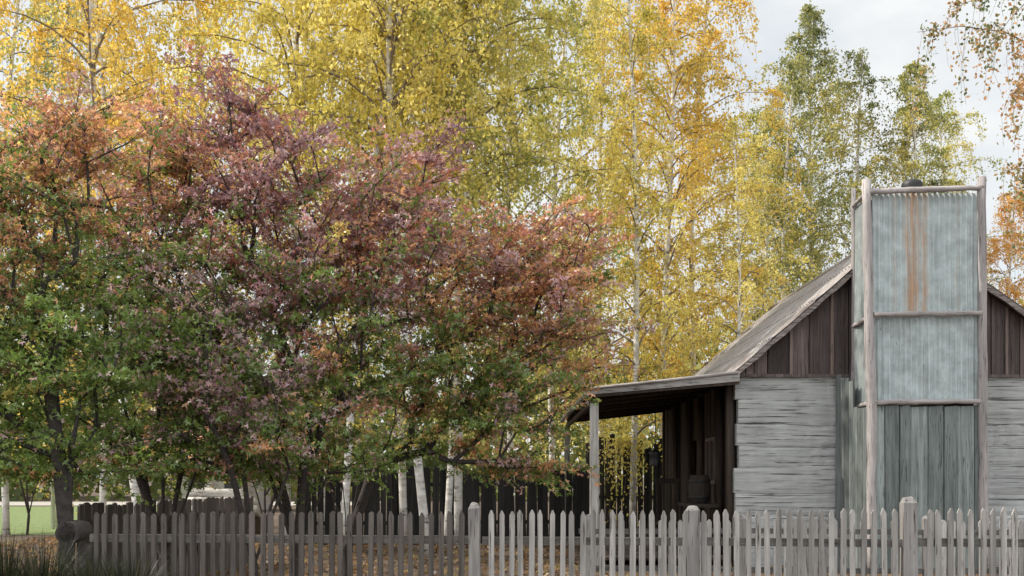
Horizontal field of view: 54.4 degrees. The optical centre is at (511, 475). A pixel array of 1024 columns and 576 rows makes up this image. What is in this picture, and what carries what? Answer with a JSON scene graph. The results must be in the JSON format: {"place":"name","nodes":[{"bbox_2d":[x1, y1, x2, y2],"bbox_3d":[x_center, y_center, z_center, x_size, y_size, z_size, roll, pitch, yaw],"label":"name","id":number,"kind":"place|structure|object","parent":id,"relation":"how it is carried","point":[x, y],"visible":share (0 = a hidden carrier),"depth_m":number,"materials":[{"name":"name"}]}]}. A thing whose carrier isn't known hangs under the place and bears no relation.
{"place":"outdoors","nodes":[
{"label":"outdoors","id":0,"kind":"place"},
{"bbox_2d":[0,507,156,534],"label":"lawn","id":1,"kind":"structure","parent":0,"point":[40,519],"depth_m":35.65,"materials":[{"name":"green plant"}]},
{"bbox_2d":[0,374,100,534],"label":"tree","id":2,"kind":"object","parent":1,"relation":"on","point":[27,508],"visible":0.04,"depth_m":26.97,"materials":[{"name":"green plant"}]},
{"bbox_2d":[51,479,54,528],"bbox_3d":[-13.842,0.850,30.000,0.139,1.500,0.139,0,0,-22],"label":"white post","id":3,"kind":"object","parent":1,"relation":"on","point":[52,510],"visible":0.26,"depth_m":29.95,"materials":[{"name":"paint"}]},
{"bbox_2d":[0,0,123,534],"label":"birch tree","id":4,"kind":"object","parent":1,"relation":"on","point":[5,513],"visible":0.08,"depth_m":26.91,"materials":[{"name":"yellow plant"}]},
{"bbox_2d":[4,0,158,526],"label":"birch tree","id":5,"kind":"object","parent":1,"relation":"on","point":[46,74],"visible":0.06,"depth_m":30.50,"materials":[{"name":"yellow plant"}]},
{"bbox_2d":[177,423,269,509],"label":"cottage","id":6,"kind":"structure","parent":1,"relation":"on","point":[221,485],"depth_m":44.00,"materials":[{"name":"wood"}]},
{"bbox_2d":[188,476,203,488],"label":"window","id":7,"kind":"structure","parent":6,"relation":"in","point":[198,483],"depth_m":43.95,"materials":[{"name":"black glass"}]},
{"bbox_2d":[224,473,239,488],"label":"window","id":8,"kind":"structure","parent":6,"relation":"in","point":[228,486],"depth_m":43.95,"materials":[{"name":"black glass"}]},
{"bbox_2d":[0,502,351,504],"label":"path","id":9,"kind":"structure","parent":0,"point":[46,503],"depth_m":57.69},
{"bbox_2d":[0,477,1008,575],"bbox_3d":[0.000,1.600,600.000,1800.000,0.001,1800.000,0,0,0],"label":"ground","id":10,"kind":"structure","parent":0,"point":[82,498],"depth_m":20.82,"materials":[{"name":"green plant"}]},
{"bbox_2d":[0,528,63,575],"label":"tussock plant","id":11,"kind":"object","parent":10,"relation":"on","point":[13,552],"visible":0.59,"depth_m":9.11,"materials":[{"name":"plant"}]},
{"bbox_2d":[0,529,105,575],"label":"tussock plant","id":12,"kind":"object","parent":10,"relation":"on","point":[36,572],"visible":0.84,"depth_m":8.93,"materials":[{"name":"plant"}]},
{"bbox_2d":[9,538,140,575],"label":"tussock plant","id":13,"kind":"object","parent":10,"relation":"on","point":[87,563],"visible":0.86,"depth_m":8.62,"materials":[{"name":"plant"}]},
{"bbox_2d":[75,543,91,575],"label":"wooden post","id":14,"kind":"object","parent":10,"relation":"on","point":[83,547],"visible":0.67,"depth_m":9.84,"materials":[{"name":"brown wood"}]},
{"bbox_2d":[55,520,92,544],"bbox_3d":[-4.338,0.555,9.875,0.225,0.231,0.557,0,0,-9],"label":"hollow log","id":15,"kind":"object","parent":14,"relation":"on","point":[79,531],"visible":0.98,"depth_m":9.61,"materials":[{"name":"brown wood"}]},
{"bbox_2d":[0,63,183,574],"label":"maple tree","id":16,"kind":"object","parent":10,"relation":"on","point":[31,325],"visible":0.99,"depth_m":10.56,"materials":[{"name":"green plant"}]},
{"bbox_2d":[0,0,230,511],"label":"birch tree","id":17,"kind":"object","parent":10,"relation":"on","point":[102,492],"visible":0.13,"depth_m":24.94,"materials":[{"name":"yellow plant"}]},
{"bbox_2d":[0,0,242,504],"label":"birch tree","id":18,"kind":"object","parent":10,"relation":"on","point":[92,19],"visible":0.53,"depth_m":19.48,"materials":[{"name":"yellow plant"}]},
{"bbox_2d":[59,541,186,575],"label":"tussock plant","id":19,"kind":"object","parent":10,"relation":"on","point":[121,572],"visible":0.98,"depth_m":8.61,"materials":[{"name":"plant"}]},
{"bbox_2d":[72,496,252,575],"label":"paling fence","id":20,"kind":"object","parent":10,"relation":"on","point":[207,506],"visible":0.43,"depth_m":15.14,"materials":[{"name":"wood"}]},
{"bbox_2d":[0,77,328,575],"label":"maple tree","id":21,"kind":"object","parent":10,"relation":"on","point":[125,233],"visible":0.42,"depth_m":12.53,"materials":[{"name":"green plant"}]},
{"bbox_2d":[74,244,365,575],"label":"maple tree","id":22,"kind":"object","parent":10,"relation":"on","point":[201,363],"visible":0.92,"depth_m":11.54,"materials":[{"name":"green plant"}]},
{"bbox_2d":[97,0,360,488],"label":"birch tree","id":23,"kind":"object","parent":10,"relation":"on","point":[164,20],"visible":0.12,"depth_m":26.80,"materials":[{"name":"yellow plant"}]},
{"bbox_2d":[255,517,260,534],"bbox_3d":[-6.328,1.295,24.271,0.211,0.625,1.004,0,0,0],"label":"log bearer","id":24,"kind":"object","parent":10,"relation":"on","point":[257,525],"visible":0.14,"depth_m":24.39,"materials":[{"name":"brown wood"}]},
{"bbox_2d":[121,0,441,546],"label":"birch tree","id":25,"kind":"object","parent":10,"relation":"on","point":[267,16],"visible":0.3,"depth_m":22.22,"materials":[{"name":"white plant"}]},
{"bbox_2d":[205,379,375,523],"bbox_3d":[-4.702,-0.358,20.835,3.766,3.919,3.213,0,0,0],"label":"tree","id":26,"kind":"object","parent":10,"relation":"on","point":[297,465],"visible":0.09,"depth_m":20.96,"materials":[{"name":"green plant"}]},
{"bbox_2d":[166,0,423,530],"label":"birch tree","id":27,"kind":"object","parent":10,"relation":"on","point":[338,152],"visible":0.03,"depth_m":26.66,"materials":[{"name":"yellow plant"}]},
{"bbox_2d":[112,38,520,575],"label":"maple tree","id":28,"kind":"object","parent":10,"relation":"on","point":[327,248],"visible":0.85,"depth_m":12.70,"materials":[{"name":"multicoloured plant"}]},
{"bbox_2d":[224,0,521,557],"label":"birch tree","id":29,"kind":"object","parent":10,"relation":"on","point":[392,123],"visible":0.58,"depth_m":19.37,"materials":[{"name":"yellow plant"}]},
{"bbox_2d":[202,0,546,534],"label":"birch tree","id":30,"kind":"object","parent":10,"relation":"on","point":[356,37],"visible":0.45,"depth_m":19.46,"materials":[{"name":"yellow plant"}]},
{"bbox_2d":[214,0,607,544],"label":"birch tree","id":31,"kind":"object","parent":10,"relation":"on","point":[402,478],"visible":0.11,"depth_m":21.72,"materials":[{"name":"yellow plant"}]},
{"bbox_2d":[305,465,587,544],"bbox_3d":[-1.572,0.666,23.592,6.874,1.868,0.209,0,0,-9],"label":"paling fence","id":32,"kind":"object","parent":10,"relation":"on","point":[537,499],"visible":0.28,"depth_m":23.57,"materials":[{"name":"brown wood"}]},
{"bbox_2d":[325,0,577,548],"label":"birch tree","id":33,"kind":"object","parent":10,"relation":"on","point":[449,480],"visible":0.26,"depth_m":21.54,"materials":[{"name":"yellow plant"}]},
{"bbox_2d":[300,0,619,545],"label":"birch tree","id":34,"kind":"object","parent":10,"relation":"on","point":[548,17],"visible":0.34,"depth_m":21.55,"materials":[{"name":"yellow plant"}]},
{"bbox_2d":[323,193,658,575],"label":"maple tree","id":35,"kind":"object","parent":10,"relation":"on","point":[534,265],"visible":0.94,"depth_m":13.87,"materials":[{"name":"multicoloured plant"}]},
{"bbox_2d":[0,535,1008,575],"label":"fallen leaves","id":36,"kind":"object","parent":10,"relation":"on","point":[385,551],"visible":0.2,"depth_m":18.83,"materials":[{"name":"orange plant"}]},
{"bbox_2d":[352,0,670,513],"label":"birch tree","id":37,"kind":"object","parent":10,"relation":"on","point":[540,135],"visible":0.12,"depth_m":28.36,"materials":[{"name":"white plant"}]},
{"bbox_2d":[0,298,1023,501],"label":"distant wood","id":38,"kind":"object","parent":10,"relation":"on","point":[156,493],"visible":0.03,"depth_m":65.74,"materials":[{"name":"yellow plant"}]},
{"bbox_2d":[430,0,651,471],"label":"birch tree","id":39,"kind":"object","parent":10,"relation":"on","point":[553,199],"visible":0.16,"depth_m":32.72,"materials":[{"name":"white plant"}]},
{"bbox_2d":[90,496,1023,575],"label":"picket fence","id":40,"kind":"object","parent":10,"relation":"on","point":[908,542],"visible":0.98,"depth_m":8.68,"materials":[{"name":"grey wood"}]},
{"bbox_2d":[532,0,681,492],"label":"birch tree","id":41,"kind":"object","parent":10,"relation":"on","point":[600,163],"visible":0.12,"depth_m":34.52,"materials":[{"name":"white plant"}]},
{"bbox_2d":[537,0,702,528],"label":"birch tree","id":42,"kind":"object","parent":10,"relation":"on","point":[618,153],"visible":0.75,"depth_m":27.63,"materials":[{"name":"yellow plant"}]},
{"bbox_2d":[585,434,661,528],"bbox_3d":[4.445,0.196,28.590,4.665,2.809,0.209,0,0,0],"label":"paling fence","id":43,"kind":"object","parent":10,"relation":"on","point":[605,495],"visible":0.16,"depth_m":28.48,"materials":[{"name":"brown wood"}]},
{"bbox_2d":[559,0,815,443],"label":"birch tree","id":44,"kind":"object","parent":10,"relation":"on","point":[691,69],"visible":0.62,"depth_m":30.28,"materials":[{"name":"yellow plant"}]},
{"bbox_2d":[577,0,811,447],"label":"birch tree","id":45,"kind":"object","parent":10,"relation":"on","point":[777,94],"visible":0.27,"depth_m":32.58,"materials":[{"name":"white plant"}]},
{"bbox_2d":[656,111,816,417],"bbox_3d":[5.623,-4.137,26.347,4.003,11.476,4.050,0,0,-3],"label":"birch tree","id":46,"kind":"object","parent":10,"relation":"on","point":[738,176],"visible":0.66,"depth_m":26.48,"materials":[{"name":"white plant"}]},
{"bbox_2d":[680,111,822,365],"bbox_3d":[9.523,-6.025,37.519,6.160,15.254,5.917,0,0,15],"label":"birch tree","id":47,"kind":"object","parent":10,"relation":"on","point":[782,201],"visible":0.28,"depth_m":36.81,"materials":[{"name":"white plant"}]},
{"bbox_2d":[700,56,850,326],"bbox_3d":[10.646,-6.880,37.315,5.917,16.965,5.987,0,0,-15],"label":"birch tree","id":48,"kind":"object","parent":10,"relation":"on","point":[789,89],"visible":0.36,"depth_m":36.29,"materials":[{"name":"white plant"}]},
{"bbox_2d":[560,176,1023,568],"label":"log cabin","id":49,"kind":"object","parent":10,"relation":"on","point":[886,373],"visible":0.95,"depth_m":17.18,"materials":[{"name":"grey wood"}]},
{"bbox_2d":[649,400,661,465],"bbox_3d":[2.849,-0.853,19.800,0.280,1.310,0.280,0,0,0],"label":"hanging lantern","id":50,"kind":"object","parent":49,"relation":"hanging from","point":[655,457],"visible":1,"depth_m":19.72,"materials":[{"name":"black metal"}]},
{"bbox_2d":[655,478,678,536],"bbox_3d":[3.246,0.746,20.600,0.508,1.398,0.482,0,0,0],"label":"wooden chair","id":51,"kind":"object","parent":49,"relation":"on","point":[663,481],"visible":0.53,"depth_m":20.80,"materials":[{"name":"brown wood"}]},
{"bbox_2d":[696,443,696,474],"bbox_3d":[4.033,0.430,21.230,0.035,2.300,0.870,0,0,0],"label":"door","id":52,"kind":"structure","parent":49,"relation":"in","point":[696,443],"depth_m":21.66,"materials":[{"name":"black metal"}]},
{"bbox_2d":[678,502,718,553],"bbox_3d":[3.544,0.983,19.000,0.508,0.933,1.503,0,0,0],"label":"workbench","id":53,"kind":"object","parent":49,"relation":"on","point":[701,507],"visible":0.4,"depth_m":18.52,"materials":[{"name":"brown wood"}]},
{"bbox_2d":[688,475,710,503],"bbox_3d":[3.543,0.250,18.800,0.430,0.540,0.419,0,0,0],"label":"wooden keg","id":54,"kind":"object","parent":53,"relation":"on","point":[699,488],"visible":1,"depth_m":18.63,"materials":[{"name":"brown wood"}]},
{"bbox_2d":[705,437,715,483],"bbox_3d":[3.937,-0.300,19.600,0.082,0.910,0.910,0,0,0],"label":"window","id":55,"kind":"structure","parent":49,"relation":"in","point":[710,469],"depth_m":19.58,"materials":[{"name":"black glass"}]},
{"bbox_2d":[709,0,882,351],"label":"birch tree","id":56,"kind":"object","parent":10,"relation":"on","point":[809,17],"visible":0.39,"depth_m":38.94,"materials":[{"name":"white plant"}]},
{"bbox_2d":[578,514,1023,575],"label":"picket fence","id":57,"kind":"object","parent":10,"relation":"on","point":[742,534],"visible":0.38,"depth_m":13.20,"materials":[{"name":"grey wood"}]},
{"bbox_2d":[788,47,916,288],"bbox_3d":[14.615,-7.678,40.117,6.474,18.562,6.550,0,0,12],"label":"birch tree","id":58,"kind":"object","parent":10,"relation":"on","point":[862,68],"visible":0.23,"depth_m":39.47,"materials":[{"name":"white plant"}]},
{"bbox_2d":[847,61,1023,303],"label":"birch tree","id":59,"kind":"object","parent":10,"relation":"on","point":[906,87],"visible":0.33,"depth_m":38.35,"materials":[{"name":"white plant"}]},
{"bbox_2d":[899,90,1023,283],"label":"birch tree","id":60,"kind":"object","parent":10,"relation":"on","point":[938,107],"visible":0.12,"depth_m":40.99,"materials":[{"name":"green plant"}]},
{"bbox_2d":[909,0,1023,278],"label":"birch tree","id":61,"kind":"object","parent":10,"relation":"on","point":[1019,90],"visible":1,"depth_m":18.59,"materials":[{"name":"white plant"}]},
{"bbox_2d":[987,189,1023,306],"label":"birch tree","id":62,"kind":"object","parent":10,"relation":"on","point":[1009,287],"visible":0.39,"depth_m":30.63,"materials":[{"name":"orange plant"}]},
{"bbox_2d":[0,0,1023,476],"label":"sky","id":63,"kind":"structure","parent":0,"point":[890,31],"materials":[{"name":"white"}]},
{"bbox_3d":[-7.721,1.292,24.269,0.206,0.612,1.004,0,0,0],"label":"log bearer","id":64,"kind":"object","parent":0,"visible":0},
{"bbox_2d":[253,505,258,514],"bbox_3d":[-6.977,0.850,24.001,1.729,0.310,0.303,0,0,0],"label":"pale log","id":65,"kind":"object","parent":64,"relation":"on","point":[255,509],"visible":0.1,"depth_m":23.91,"materials":[{"name":"brown wood"}]},
{"bbox_2d":[188,497,259,505],"bbox_3d":[-7.032,0.639,24.126,1.804,0.272,0.301,0,0,0],"label":"pale log","id":66,"kind":"object","parent":65,"relation":"on","point":[255,501],"visible":0.13,"depth_m":24.05,"materials":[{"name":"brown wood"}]},
{"bbox_2d":[189,488,248,496],"bbox_3d":[-7.159,0.423,24.260,1.435,0.284,0.307,0,0,0],"label":"pale log","id":67,"kind":"object","parent":66,"relation":"on","point":[217,492],"visible":0.57,"depth_m":24.17,"materials":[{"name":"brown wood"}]}
]}

